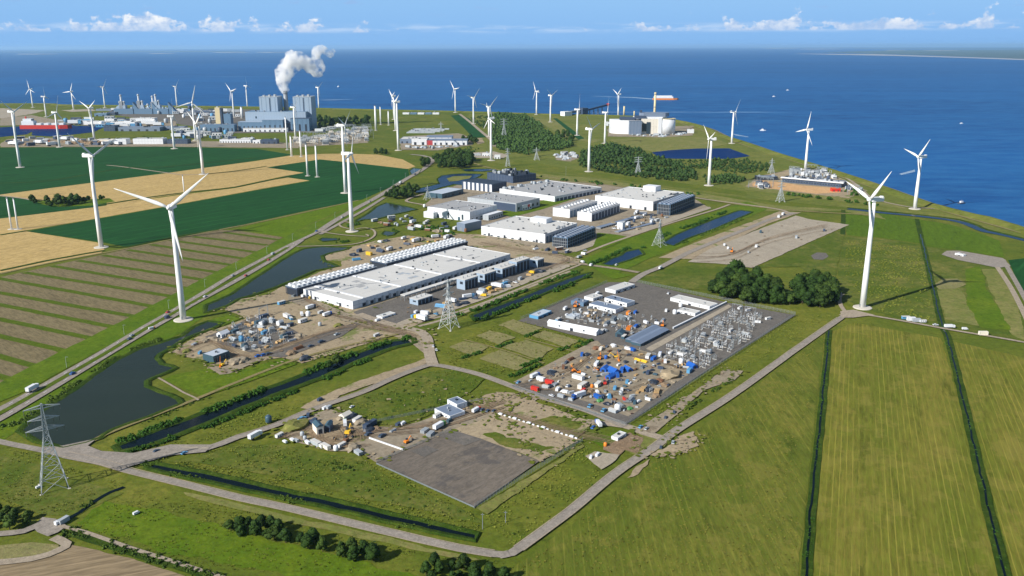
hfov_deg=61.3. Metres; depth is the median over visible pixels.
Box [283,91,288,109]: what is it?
chimney
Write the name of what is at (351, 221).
wind turbine
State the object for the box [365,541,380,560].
broadleaf tree
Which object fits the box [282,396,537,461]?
works yard
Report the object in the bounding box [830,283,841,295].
broadleaf tree
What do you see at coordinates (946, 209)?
dike slope
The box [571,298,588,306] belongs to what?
shed
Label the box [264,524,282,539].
broadleaf tree
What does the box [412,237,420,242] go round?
truck
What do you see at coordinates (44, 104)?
wind turbine
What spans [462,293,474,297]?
truck
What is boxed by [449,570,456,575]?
broadleaf tree
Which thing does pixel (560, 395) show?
container
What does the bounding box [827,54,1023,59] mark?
island beach
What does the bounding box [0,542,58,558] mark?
stubble field
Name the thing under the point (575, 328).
tent hall
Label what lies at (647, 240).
meadow
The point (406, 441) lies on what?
excavator
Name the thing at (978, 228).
winding creek
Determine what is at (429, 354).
site road
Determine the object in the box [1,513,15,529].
broadleaf tree
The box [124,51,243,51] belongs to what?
island
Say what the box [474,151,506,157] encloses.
works yard
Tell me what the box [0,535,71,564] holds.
farm track
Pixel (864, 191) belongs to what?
coast track
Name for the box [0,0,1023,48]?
sky
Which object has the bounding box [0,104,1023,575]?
ground
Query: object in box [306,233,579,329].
construction yard
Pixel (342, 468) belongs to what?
scrub
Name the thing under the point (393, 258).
cooling plant
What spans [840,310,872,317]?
turbine access
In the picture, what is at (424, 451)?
asphalt patch
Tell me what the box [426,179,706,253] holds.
hall yard
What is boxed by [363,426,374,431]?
container
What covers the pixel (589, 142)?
wind turbine
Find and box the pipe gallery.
[400,256,524,300]
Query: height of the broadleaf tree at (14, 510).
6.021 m
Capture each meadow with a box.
[0,451,494,575]
[0,458,121,515]
[316,112,487,151]
[509,332,825,575]
[580,201,766,278]
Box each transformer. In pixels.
[258,319,265,325]
[268,326,274,331]
[276,318,284,325]
[279,332,287,338]
[322,138,328,144]
[682,336,687,342]
[705,349,711,354]
[713,340,719,346]
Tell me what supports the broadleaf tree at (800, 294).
on the ground at (582, 472)
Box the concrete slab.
[586,452,617,468]
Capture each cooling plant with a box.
[285,263,376,296]
[370,238,467,268]
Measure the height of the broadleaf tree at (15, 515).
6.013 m
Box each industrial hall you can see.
[75,120,98,124]
[94,112,109,115]
[96,108,111,110]
[103,125,118,130]
[104,118,116,120]
[110,120,139,123]
[116,138,130,143]
[118,126,164,130]
[133,137,166,143]
[135,117,157,123]
[164,125,187,129]
[167,138,190,143]
[175,108,187,112]
[184,110,214,113]
[219,138,252,142]
[253,139,260,142]
[261,138,278,143]
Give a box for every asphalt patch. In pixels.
[412,446,437,456]
[439,430,481,444]
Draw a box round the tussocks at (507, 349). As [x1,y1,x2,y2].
[446,321,586,375]
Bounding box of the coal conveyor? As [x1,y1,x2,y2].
[560,103,609,115]
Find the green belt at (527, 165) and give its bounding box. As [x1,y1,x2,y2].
[508,160,746,195]
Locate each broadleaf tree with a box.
[0,505,13,513]
[0,512,4,520]
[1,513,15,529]
[8,507,18,514]
[11,512,17,520]
[21,510,33,517]
[22,517,31,525]
[54,196,62,205]
[61,196,67,204]
[67,195,74,204]
[73,193,81,202]
[222,519,233,529]
[233,515,249,528]
[234,524,246,536]
[248,518,261,534]
[257,514,265,526]
[264,515,275,527]
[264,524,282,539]
[274,518,283,527]
[277,528,291,542]
[295,531,303,542]
[300,532,313,548]
[307,527,319,540]
[315,537,328,551]
[317,114,322,121]
[326,360,332,367]
[332,353,341,363]
[335,540,344,549]
[336,545,347,557]
[345,536,357,549]
[346,545,360,560]
[357,539,369,554]
[363,117,369,125]
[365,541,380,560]
[391,188,398,198]
[400,189,407,196]
[407,189,413,195]
[412,183,420,192]
[419,560,431,573]
[426,570,436,575]
[428,551,440,565]
[432,153,439,158]
[433,560,444,573]
[447,156,452,163]
[448,560,455,569]
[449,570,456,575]
[453,158,460,166]
[455,552,470,569]
[456,570,464,575]
[466,155,473,166]
[467,561,481,575]
[469,568,480,575]
[481,571,492,575]
[483,561,495,574]
[498,566,509,575]
[707,279,717,293]
[713,280,727,292]
[715,272,724,279]
[718,275,729,283]
[719,288,728,297]
[723,267,732,274]
[725,259,740,270]
[727,270,735,277]
[727,282,737,298]
[731,273,741,280]
[735,281,742,296]
[737,259,745,268]
[737,267,745,273]
[739,288,754,302]
[740,273,753,286]
[748,273,757,281]
[749,285,759,301]
[751,282,760,286]
[752,267,763,274]
[756,276,768,285]
[757,290,767,303]
[761,283,769,297]
[763,273,773,280]
[769,276,784,289]
[769,284,780,295]
[769,292,777,304]
[777,293,785,302]
[778,284,785,292]
[786,294,793,304]
[788,273,805,289]
[790,281,806,301]
[796,287,807,303]
[803,290,814,306]
[804,276,818,289]
[808,284,822,294]
[808,287,818,304]
[810,269,821,275]
[813,294,827,307]
[817,276,825,283]
[819,285,833,300]
[822,281,831,285]
[824,271,831,277]
[830,276,839,284]
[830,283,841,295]
[832,290,839,303]
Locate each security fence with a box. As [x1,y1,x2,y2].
[376,429,450,461]
[376,462,473,506]
[377,398,482,420]
[474,437,582,506]
[512,385,623,423]
[521,281,604,318]
[626,312,795,422]
[637,280,794,313]
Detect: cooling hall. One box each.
[553,199,597,217]
[577,201,619,221]
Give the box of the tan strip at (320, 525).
[184,492,475,559]
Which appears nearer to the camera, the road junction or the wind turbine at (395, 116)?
the road junction
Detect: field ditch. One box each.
[13,158,248,182]
[100,176,291,204]
[208,166,265,173]
[800,329,831,575]
[840,210,845,233]
[915,219,1011,575]
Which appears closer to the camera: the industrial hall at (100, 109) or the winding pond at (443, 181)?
the winding pond at (443, 181)
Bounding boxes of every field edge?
[0,250,104,270]
[109,229,217,247]
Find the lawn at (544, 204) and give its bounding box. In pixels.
[503,198,574,216]
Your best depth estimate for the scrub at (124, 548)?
415.99 m
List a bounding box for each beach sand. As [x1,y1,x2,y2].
[0,108,44,117]
[62,109,94,111]
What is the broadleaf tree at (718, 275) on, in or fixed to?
on the ground at (582, 472)
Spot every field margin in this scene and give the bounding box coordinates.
[0,277,152,306]
[0,291,131,316]
[0,303,111,327]
[0,318,90,338]
[0,334,63,351]
[0,354,35,366]
[0,374,10,379]
[23,271,169,296]
[37,198,113,206]
[49,265,185,288]
[78,260,202,279]
[101,255,215,272]
[126,249,229,264]
[151,244,243,258]
[170,240,255,252]
[193,236,268,245]
[223,232,278,239]
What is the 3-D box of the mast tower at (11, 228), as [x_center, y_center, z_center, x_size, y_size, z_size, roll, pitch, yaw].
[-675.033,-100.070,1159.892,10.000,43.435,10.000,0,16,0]
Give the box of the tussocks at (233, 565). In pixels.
[82,494,503,573]
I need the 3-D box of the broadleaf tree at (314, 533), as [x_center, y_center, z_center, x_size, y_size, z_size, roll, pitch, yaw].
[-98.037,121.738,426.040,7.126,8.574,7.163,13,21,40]
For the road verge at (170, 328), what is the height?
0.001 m
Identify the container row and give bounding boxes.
[596,220,623,228]
[610,216,633,223]
[615,222,655,232]
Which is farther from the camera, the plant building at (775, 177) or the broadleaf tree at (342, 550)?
the plant building at (775, 177)
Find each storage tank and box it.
[239,335,243,341]
[265,414,271,422]
[614,403,620,411]
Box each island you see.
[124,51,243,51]
[180,446,208,448]
[827,50,1023,58]
[854,48,1023,48]
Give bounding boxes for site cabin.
[95,124,105,127]
[190,133,202,137]
[201,131,211,134]
[211,135,220,138]
[275,431,283,438]
[277,300,285,304]
[283,313,290,318]
[298,317,307,323]
[310,438,321,446]
[320,442,330,449]
[337,441,345,447]
[352,415,361,422]
[433,412,440,418]
[555,246,563,250]
[572,373,584,380]
[577,381,587,389]
[594,380,601,387]
[608,407,617,413]
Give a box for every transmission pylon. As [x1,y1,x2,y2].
[23,403,70,495]
[437,279,459,331]
[500,119,506,134]
[505,148,510,166]
[635,157,642,172]
[651,219,667,246]
[776,180,785,201]
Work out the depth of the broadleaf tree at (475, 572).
389.26 m
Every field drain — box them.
[64,531,204,575]
[70,486,124,517]
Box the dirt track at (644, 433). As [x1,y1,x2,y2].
[586,419,662,438]
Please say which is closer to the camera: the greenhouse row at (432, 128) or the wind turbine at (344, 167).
the wind turbine at (344, 167)
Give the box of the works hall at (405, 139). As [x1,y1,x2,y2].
[400,137,412,142]
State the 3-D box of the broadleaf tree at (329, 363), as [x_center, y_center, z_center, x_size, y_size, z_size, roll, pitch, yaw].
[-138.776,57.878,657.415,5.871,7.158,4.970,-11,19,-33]
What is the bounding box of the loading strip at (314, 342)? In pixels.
[266,322,359,357]
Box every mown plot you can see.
[450,340,484,353]
[476,330,514,343]
[480,349,529,369]
[500,320,540,333]
[502,339,550,358]
[533,331,577,346]
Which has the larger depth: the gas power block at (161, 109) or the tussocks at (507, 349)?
the gas power block at (161, 109)
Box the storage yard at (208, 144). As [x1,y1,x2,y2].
[0,137,298,147]
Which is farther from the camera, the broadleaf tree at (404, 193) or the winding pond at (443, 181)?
the winding pond at (443, 181)
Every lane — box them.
[0,523,35,535]
[514,341,600,382]
[553,118,583,138]
[637,369,741,432]
[647,304,731,350]
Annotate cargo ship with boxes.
[19,116,71,128]
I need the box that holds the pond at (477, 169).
[464,169,491,170]
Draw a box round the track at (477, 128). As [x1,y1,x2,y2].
[459,114,495,145]
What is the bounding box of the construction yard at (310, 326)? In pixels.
[173,286,426,374]
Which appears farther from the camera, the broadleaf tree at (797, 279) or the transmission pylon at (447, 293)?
the broadleaf tree at (797, 279)
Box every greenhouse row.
[406,131,434,132]
[409,130,438,131]
[411,129,444,130]
[413,127,448,129]
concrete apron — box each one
[568,238,595,251]
[621,207,710,234]
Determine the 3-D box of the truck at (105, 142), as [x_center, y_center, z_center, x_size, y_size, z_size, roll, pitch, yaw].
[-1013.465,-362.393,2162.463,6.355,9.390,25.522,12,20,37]
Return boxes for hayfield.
[812,323,997,575]
[953,341,1023,575]
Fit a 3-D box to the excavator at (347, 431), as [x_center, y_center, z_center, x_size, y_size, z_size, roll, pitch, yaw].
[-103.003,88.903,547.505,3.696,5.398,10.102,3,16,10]
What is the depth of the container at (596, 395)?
599.51 m
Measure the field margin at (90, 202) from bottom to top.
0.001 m
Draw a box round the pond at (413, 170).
[410,168,419,173]
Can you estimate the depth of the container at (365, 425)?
551.72 m
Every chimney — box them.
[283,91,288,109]
[654,92,656,111]
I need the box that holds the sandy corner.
[476,138,483,143]
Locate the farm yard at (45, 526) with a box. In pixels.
[33,517,64,535]
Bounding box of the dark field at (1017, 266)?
[1008,258,1023,289]
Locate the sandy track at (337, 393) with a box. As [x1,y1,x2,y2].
[299,358,425,409]
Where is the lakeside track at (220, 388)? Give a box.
[94,334,396,440]
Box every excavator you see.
[343,432,353,442]
[344,423,353,434]
[404,435,413,443]
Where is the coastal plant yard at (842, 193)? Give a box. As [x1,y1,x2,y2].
[746,169,865,197]
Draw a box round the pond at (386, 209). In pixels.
[358,203,413,220]
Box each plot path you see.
[464,339,543,362]
[525,338,571,350]
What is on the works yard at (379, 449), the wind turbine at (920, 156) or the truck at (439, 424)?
the truck at (439, 424)
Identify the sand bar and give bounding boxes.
[213,52,250,52]
[763,48,799,48]
[924,50,958,50]
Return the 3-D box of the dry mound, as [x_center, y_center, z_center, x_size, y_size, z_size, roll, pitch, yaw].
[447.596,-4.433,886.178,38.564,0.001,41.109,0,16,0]
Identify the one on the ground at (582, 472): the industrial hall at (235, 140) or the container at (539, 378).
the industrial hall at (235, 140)
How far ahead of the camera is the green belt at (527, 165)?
1608.72 m
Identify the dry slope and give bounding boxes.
[534,118,601,142]
[569,116,613,139]
[610,137,726,151]
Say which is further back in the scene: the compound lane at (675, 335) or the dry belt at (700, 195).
the dry belt at (700, 195)
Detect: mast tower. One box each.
[6,197,15,229]
[12,198,21,229]
[285,117,288,149]
[290,136,292,155]
[299,130,303,156]
[305,144,309,175]
[314,145,318,176]
[374,105,377,130]
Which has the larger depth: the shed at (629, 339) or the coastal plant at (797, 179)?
the coastal plant at (797, 179)
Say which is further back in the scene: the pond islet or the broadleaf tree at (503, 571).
the pond islet
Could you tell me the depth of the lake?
595.28 m
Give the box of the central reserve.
[0,247,288,414]
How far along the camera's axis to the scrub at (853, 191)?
1421.24 m
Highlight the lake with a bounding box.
[25,322,217,444]
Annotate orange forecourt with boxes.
[753,180,839,193]
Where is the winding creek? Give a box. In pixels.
[848,208,1023,240]
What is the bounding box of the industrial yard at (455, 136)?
[399,133,472,149]
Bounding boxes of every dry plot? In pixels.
[937,287,979,325]
[981,269,1023,339]
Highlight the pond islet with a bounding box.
[447,176,470,180]
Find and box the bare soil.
[168,292,732,465]
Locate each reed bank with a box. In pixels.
[16,320,225,446]
[110,337,417,451]
[142,461,479,541]
[201,246,351,312]
[318,237,339,241]
[354,202,417,221]
[381,231,396,235]
[416,173,482,192]
[469,272,592,320]
[601,248,645,265]
[663,210,752,245]
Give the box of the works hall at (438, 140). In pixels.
[412,135,467,144]
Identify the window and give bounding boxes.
[642,123,646,130]
[646,122,649,133]
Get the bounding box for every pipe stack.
[293,345,303,349]
[435,303,446,307]
[610,315,616,321]
[617,314,625,319]
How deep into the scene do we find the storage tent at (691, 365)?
654.59 m
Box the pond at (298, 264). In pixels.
[207,247,345,310]
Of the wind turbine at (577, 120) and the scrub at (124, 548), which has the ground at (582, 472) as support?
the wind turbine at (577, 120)
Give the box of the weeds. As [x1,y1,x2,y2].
[167,232,748,463]
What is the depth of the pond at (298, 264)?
941.02 m
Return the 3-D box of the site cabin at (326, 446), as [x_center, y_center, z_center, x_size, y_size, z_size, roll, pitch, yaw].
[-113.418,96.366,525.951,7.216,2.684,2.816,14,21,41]
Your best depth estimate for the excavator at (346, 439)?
534.84 m
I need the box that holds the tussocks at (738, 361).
[638,315,829,425]
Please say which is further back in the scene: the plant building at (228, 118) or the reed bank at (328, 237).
the plant building at (228, 118)
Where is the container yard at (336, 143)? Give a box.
[291,130,367,146]
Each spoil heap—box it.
[182,348,191,352]
[227,357,239,365]
[237,356,248,363]
[281,418,308,432]
[286,350,296,355]
[298,355,310,360]
[346,443,359,452]
[354,418,366,425]
[426,308,436,313]
[432,229,442,232]
[534,269,545,272]
[547,369,556,375]
[644,386,653,391]
[649,379,658,384]
[652,393,660,397]
[660,368,679,379]
[661,382,669,387]
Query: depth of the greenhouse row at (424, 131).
2475.14 m
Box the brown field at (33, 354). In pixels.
[0,230,281,381]
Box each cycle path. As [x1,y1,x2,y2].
[296,227,375,246]
[322,231,368,235]
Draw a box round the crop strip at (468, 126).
[452,115,485,136]
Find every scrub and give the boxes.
[0,337,161,429]
[60,499,223,575]
[115,334,411,442]
[124,356,371,452]
[140,459,414,527]
[141,349,341,423]
[151,460,466,530]
[238,454,459,511]
[336,228,399,242]
[347,222,454,237]
[348,376,464,418]
[456,270,578,315]
[461,330,593,377]
[472,274,590,320]
[491,169,878,205]
[587,245,645,264]
[655,210,726,238]
[681,218,742,242]
[684,378,733,409]
[802,337,829,556]
[844,188,866,199]
[924,252,1006,568]
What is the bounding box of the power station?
[238,94,316,131]
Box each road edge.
[60,455,491,556]
[68,451,493,549]
[237,363,621,434]
[241,366,614,437]
[514,317,836,545]
[523,319,842,549]
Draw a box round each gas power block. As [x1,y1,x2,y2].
[114,95,137,113]
[136,94,155,113]
[150,94,176,113]
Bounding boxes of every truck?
[25,383,38,392]
[46,141,57,145]
[67,120,81,124]
[101,141,112,144]
[145,121,158,125]
[153,122,163,125]
[171,133,183,137]
[247,429,262,439]
[305,304,315,309]
[315,129,325,132]
[322,311,331,316]
[343,418,346,426]
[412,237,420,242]
[414,314,427,321]
[431,234,440,237]
[433,420,445,430]
[446,297,456,302]
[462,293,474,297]
[472,406,480,412]
[491,282,502,287]
[530,372,539,378]
[571,390,585,399]
[594,360,599,366]
[595,419,601,427]
[944,324,955,327]
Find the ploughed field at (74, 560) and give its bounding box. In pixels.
[0,545,179,575]
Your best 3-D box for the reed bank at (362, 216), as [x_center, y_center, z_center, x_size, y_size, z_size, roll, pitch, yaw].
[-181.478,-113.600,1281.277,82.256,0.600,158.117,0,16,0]
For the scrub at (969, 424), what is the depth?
556.86 m
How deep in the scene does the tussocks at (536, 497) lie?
475.19 m
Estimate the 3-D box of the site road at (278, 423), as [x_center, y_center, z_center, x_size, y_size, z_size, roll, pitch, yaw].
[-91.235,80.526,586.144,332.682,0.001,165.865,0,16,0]
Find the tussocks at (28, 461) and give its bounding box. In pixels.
[0,450,122,512]
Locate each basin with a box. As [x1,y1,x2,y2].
[0,126,31,136]
[32,125,100,135]
[652,148,748,158]
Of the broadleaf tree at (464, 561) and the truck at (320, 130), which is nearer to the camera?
the broadleaf tree at (464, 561)
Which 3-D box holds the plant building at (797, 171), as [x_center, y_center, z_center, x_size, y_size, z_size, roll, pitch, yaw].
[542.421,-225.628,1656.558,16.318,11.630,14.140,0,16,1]
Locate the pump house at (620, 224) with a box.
[617,221,624,228]
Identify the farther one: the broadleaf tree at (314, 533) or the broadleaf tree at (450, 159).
the broadleaf tree at (450, 159)
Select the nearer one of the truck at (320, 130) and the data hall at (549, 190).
the data hall at (549, 190)
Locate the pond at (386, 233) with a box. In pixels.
[384,231,394,235]
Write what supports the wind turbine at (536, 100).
on the ground at (582, 472)
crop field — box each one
[0,147,290,194]
[0,196,106,217]
[28,159,408,246]
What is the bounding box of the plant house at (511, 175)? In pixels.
[487,168,535,182]
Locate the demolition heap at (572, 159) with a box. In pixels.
[554,152,578,160]
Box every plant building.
[200,123,237,131]
[223,113,233,123]
[755,174,777,179]
[789,167,799,173]
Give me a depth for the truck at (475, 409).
576.85 m
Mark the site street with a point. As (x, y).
(299, 300)
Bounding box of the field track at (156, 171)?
[109,165,198,174]
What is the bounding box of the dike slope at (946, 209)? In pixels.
[0,103,1023,234]
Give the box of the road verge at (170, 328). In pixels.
[0,243,299,439]
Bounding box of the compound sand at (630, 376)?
[530,344,688,416]
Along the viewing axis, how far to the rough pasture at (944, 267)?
926.75 m
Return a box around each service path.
[838,293,845,310]
[839,314,1023,342]
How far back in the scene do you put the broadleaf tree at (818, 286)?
813.43 m
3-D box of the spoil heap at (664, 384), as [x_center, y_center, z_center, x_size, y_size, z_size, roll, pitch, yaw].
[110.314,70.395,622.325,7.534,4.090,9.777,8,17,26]
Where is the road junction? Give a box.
[34,439,212,467]
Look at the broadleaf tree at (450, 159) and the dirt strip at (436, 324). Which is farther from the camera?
the broadleaf tree at (450, 159)
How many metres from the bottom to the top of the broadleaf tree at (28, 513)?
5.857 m
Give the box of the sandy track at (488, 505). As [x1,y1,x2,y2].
[476,443,585,512]
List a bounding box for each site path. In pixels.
[418,264,581,322]
[418,271,569,326]
[575,204,730,257]
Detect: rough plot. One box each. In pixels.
[637,264,792,291]
[760,226,847,277]
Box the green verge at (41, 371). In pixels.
[0,198,379,401]
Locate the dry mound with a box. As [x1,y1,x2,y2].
[936,279,964,288]
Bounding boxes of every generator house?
[410,293,432,304]
[456,274,477,289]
[476,268,496,282]
[494,263,515,277]
[508,256,529,272]
[530,256,543,267]
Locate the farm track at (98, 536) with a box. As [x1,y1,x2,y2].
[58,524,223,575]
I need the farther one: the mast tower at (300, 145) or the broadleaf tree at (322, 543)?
the mast tower at (300, 145)
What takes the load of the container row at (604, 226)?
on the ground at (582, 472)
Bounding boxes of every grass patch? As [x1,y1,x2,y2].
[163,358,295,395]
[212,314,239,325]
[484,432,553,452]
[532,416,582,429]
[592,430,620,446]
[627,432,666,454]
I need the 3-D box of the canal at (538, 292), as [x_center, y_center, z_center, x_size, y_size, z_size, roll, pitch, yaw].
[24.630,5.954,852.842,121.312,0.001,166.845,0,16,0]
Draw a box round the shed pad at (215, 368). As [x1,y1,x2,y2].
[208,356,265,374]
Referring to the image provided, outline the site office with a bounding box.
[521,203,531,210]
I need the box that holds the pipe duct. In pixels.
[673,301,726,328]
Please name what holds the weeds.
on the ground at (582, 472)
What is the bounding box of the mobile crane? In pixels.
[615,389,631,402]
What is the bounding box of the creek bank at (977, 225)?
[848,207,1023,238]
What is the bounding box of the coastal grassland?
[467,114,1023,242]
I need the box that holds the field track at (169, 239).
[0,200,358,273]
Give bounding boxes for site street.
[288,294,423,352]
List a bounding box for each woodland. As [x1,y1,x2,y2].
[463,146,478,151]
[470,115,492,127]
[490,111,573,154]
[577,141,697,180]
[666,157,772,173]
[702,172,745,183]
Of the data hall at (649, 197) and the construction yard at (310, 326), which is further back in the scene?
the data hall at (649, 197)
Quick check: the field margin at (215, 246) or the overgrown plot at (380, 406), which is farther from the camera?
the field margin at (215, 246)
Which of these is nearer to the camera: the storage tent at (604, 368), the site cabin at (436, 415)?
the site cabin at (436, 415)
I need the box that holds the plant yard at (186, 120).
[109,109,314,132]
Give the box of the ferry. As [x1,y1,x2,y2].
[652,95,678,99]
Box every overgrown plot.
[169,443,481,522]
[335,369,482,425]
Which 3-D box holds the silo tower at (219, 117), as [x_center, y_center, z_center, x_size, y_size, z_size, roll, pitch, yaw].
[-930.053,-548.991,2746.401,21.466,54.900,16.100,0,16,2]
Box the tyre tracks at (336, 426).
[175,223,833,452]
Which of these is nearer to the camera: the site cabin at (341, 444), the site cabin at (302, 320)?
the site cabin at (341, 444)
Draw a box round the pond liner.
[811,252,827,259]
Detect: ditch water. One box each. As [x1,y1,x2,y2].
[804,330,829,575]
[920,234,1005,575]
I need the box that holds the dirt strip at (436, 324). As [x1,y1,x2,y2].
[413,266,583,330]
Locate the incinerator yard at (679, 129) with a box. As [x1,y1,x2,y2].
[607,126,693,136]
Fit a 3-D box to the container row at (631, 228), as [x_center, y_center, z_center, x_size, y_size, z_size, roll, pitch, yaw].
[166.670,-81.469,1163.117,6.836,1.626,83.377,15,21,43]
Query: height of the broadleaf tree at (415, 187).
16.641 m
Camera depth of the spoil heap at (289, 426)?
551.65 m
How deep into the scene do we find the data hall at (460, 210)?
1233.57 m
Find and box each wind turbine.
[1,101,25,167]
[27,82,34,107]
[41,89,48,116]
[48,98,65,147]
[63,84,75,109]
[67,133,116,248]
[81,102,96,139]
[100,80,106,107]
[114,174,206,322]
[167,108,177,148]
[171,82,178,105]
[174,87,204,140]
[187,112,206,174]
[225,83,234,116]
[244,78,250,105]
[290,99,297,136]
[316,83,321,107]
[336,112,349,193]
[341,129,358,232]
[390,92,395,119]
[391,95,401,150]
[392,93,399,130]
[450,81,457,112]
[469,88,479,123]
[482,97,496,136]
[484,103,494,160]
[533,82,538,114]
[548,91,553,121]
[574,102,580,135]
[584,118,599,171]
[602,101,608,143]
[615,89,620,114]
[704,127,716,185]
[729,102,739,143]
[797,114,812,169]
[846,171,891,309]
[905,140,929,209]
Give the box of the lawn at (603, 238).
[593,233,630,248]
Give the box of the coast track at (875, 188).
[682,124,1022,233]
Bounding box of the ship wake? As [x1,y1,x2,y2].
[600,96,651,98]
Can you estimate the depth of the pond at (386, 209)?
1289.61 m
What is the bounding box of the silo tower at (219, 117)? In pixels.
[215,106,223,123]
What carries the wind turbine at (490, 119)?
on the ground at (582, 472)
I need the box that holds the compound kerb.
[518,319,647,349]
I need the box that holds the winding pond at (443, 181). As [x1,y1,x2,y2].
[416,174,481,191]
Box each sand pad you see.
[659,211,800,258]
[689,216,847,267]
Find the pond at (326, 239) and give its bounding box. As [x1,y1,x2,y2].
[321,238,336,240]
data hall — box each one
[303,246,509,308]
[424,200,496,220]
[468,192,539,211]
[481,216,576,242]
[500,179,601,201]
[595,184,683,210]
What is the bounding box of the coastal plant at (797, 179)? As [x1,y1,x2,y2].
[781,175,846,187]
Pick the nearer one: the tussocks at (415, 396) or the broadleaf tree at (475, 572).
the broadleaf tree at (475, 572)
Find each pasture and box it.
[237,200,361,236]
[837,237,936,320]
[845,212,919,242]
[919,219,1004,256]
[927,247,1023,339]
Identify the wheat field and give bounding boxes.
[0,178,308,233]
[0,231,103,272]
[1,154,414,204]
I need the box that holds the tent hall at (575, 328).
[547,319,599,335]
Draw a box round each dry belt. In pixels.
[486,173,884,218]
[740,178,906,208]
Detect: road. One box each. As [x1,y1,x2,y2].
[0,232,318,410]
[0,240,303,420]
[0,439,501,556]
[208,364,627,449]
[316,154,434,231]
[319,197,385,233]
[356,313,438,364]
[405,194,426,205]
[498,315,843,557]
[560,259,639,272]
[628,212,795,281]
[995,267,1023,317]
[1001,259,1023,299]
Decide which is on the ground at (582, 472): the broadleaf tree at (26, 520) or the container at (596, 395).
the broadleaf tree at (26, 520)
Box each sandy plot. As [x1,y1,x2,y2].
[456,414,580,459]
[467,391,588,437]
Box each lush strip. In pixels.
[73,501,405,575]
[964,266,1009,329]
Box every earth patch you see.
[603,432,642,454]
[627,460,649,476]
[651,430,696,458]
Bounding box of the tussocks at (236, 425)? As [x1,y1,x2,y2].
[137,404,297,450]
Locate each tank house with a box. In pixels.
[457,219,481,231]
[462,178,506,191]
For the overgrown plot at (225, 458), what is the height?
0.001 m
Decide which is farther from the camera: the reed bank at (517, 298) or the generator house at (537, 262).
the generator house at (537, 262)
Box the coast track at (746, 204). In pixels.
[695,197,790,212]
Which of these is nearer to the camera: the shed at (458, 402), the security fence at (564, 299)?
the shed at (458, 402)
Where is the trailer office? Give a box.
[483,211,502,220]
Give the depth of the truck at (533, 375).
635.83 m
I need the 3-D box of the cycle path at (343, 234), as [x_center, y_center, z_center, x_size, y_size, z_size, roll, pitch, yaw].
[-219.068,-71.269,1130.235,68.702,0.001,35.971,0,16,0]
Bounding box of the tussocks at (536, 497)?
[486,448,601,543]
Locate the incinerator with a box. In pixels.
[609,110,675,134]
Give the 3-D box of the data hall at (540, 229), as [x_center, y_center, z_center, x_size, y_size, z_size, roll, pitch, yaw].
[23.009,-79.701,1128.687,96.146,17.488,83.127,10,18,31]
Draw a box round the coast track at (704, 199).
[474,163,868,214]
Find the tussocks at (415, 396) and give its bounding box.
[336,371,479,424]
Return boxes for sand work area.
[300,417,364,445]
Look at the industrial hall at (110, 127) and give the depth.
2526.99 m
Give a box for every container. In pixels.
[26,142,34,145]
[57,515,69,524]
[230,328,238,333]
[258,313,268,318]
[346,411,356,419]
[362,420,370,428]
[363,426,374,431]
[368,418,376,425]
[420,310,428,314]
[530,385,539,390]
[536,375,545,381]
[544,379,553,383]
[557,393,564,397]
[593,393,600,398]
[912,318,920,321]
[978,331,988,334]
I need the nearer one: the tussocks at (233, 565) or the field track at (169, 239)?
the tussocks at (233, 565)
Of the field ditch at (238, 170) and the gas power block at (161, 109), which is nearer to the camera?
the field ditch at (238, 170)
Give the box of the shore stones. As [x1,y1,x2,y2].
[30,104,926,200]
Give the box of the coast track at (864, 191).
[846,178,934,208]
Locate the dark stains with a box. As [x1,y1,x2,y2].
[172,226,831,456]
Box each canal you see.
[121,340,408,448]
[149,463,473,536]
[474,274,585,319]
[605,249,642,264]
[666,210,749,244]
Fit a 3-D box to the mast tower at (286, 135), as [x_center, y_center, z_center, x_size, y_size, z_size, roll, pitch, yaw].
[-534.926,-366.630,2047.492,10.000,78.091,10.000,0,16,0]
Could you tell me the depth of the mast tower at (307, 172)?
1632.44 m
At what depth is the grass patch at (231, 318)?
778.37 m
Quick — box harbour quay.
[0,115,175,126]
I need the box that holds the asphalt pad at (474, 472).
[377,432,538,505]
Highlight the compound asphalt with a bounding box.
[515,282,793,423]
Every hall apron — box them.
[354,262,556,325]
[397,264,569,324]
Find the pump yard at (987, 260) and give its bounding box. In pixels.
[942,251,1009,266]
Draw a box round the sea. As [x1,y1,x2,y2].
[0,47,1023,226]
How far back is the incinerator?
2390.62 m
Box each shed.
[203,348,229,362]
[376,311,395,318]
[426,187,462,198]
[435,404,464,418]
[447,396,466,408]
[529,309,550,318]
[566,312,580,318]
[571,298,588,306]
[584,293,602,300]
[589,301,623,313]
[604,295,634,306]
[605,282,634,293]
[611,431,625,440]
[625,325,659,342]
[631,327,668,345]
[670,295,717,309]
[677,307,699,315]
[830,187,840,191]
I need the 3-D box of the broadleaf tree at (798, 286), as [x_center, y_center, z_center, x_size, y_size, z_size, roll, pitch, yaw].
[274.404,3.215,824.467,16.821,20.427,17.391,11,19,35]
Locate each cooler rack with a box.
[553,225,595,247]
[657,193,695,215]
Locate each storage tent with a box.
[216,329,229,337]
[338,410,351,418]
[600,364,608,371]
[605,372,614,379]
[607,366,619,373]
[615,328,624,336]
[624,365,632,371]
[686,361,697,368]

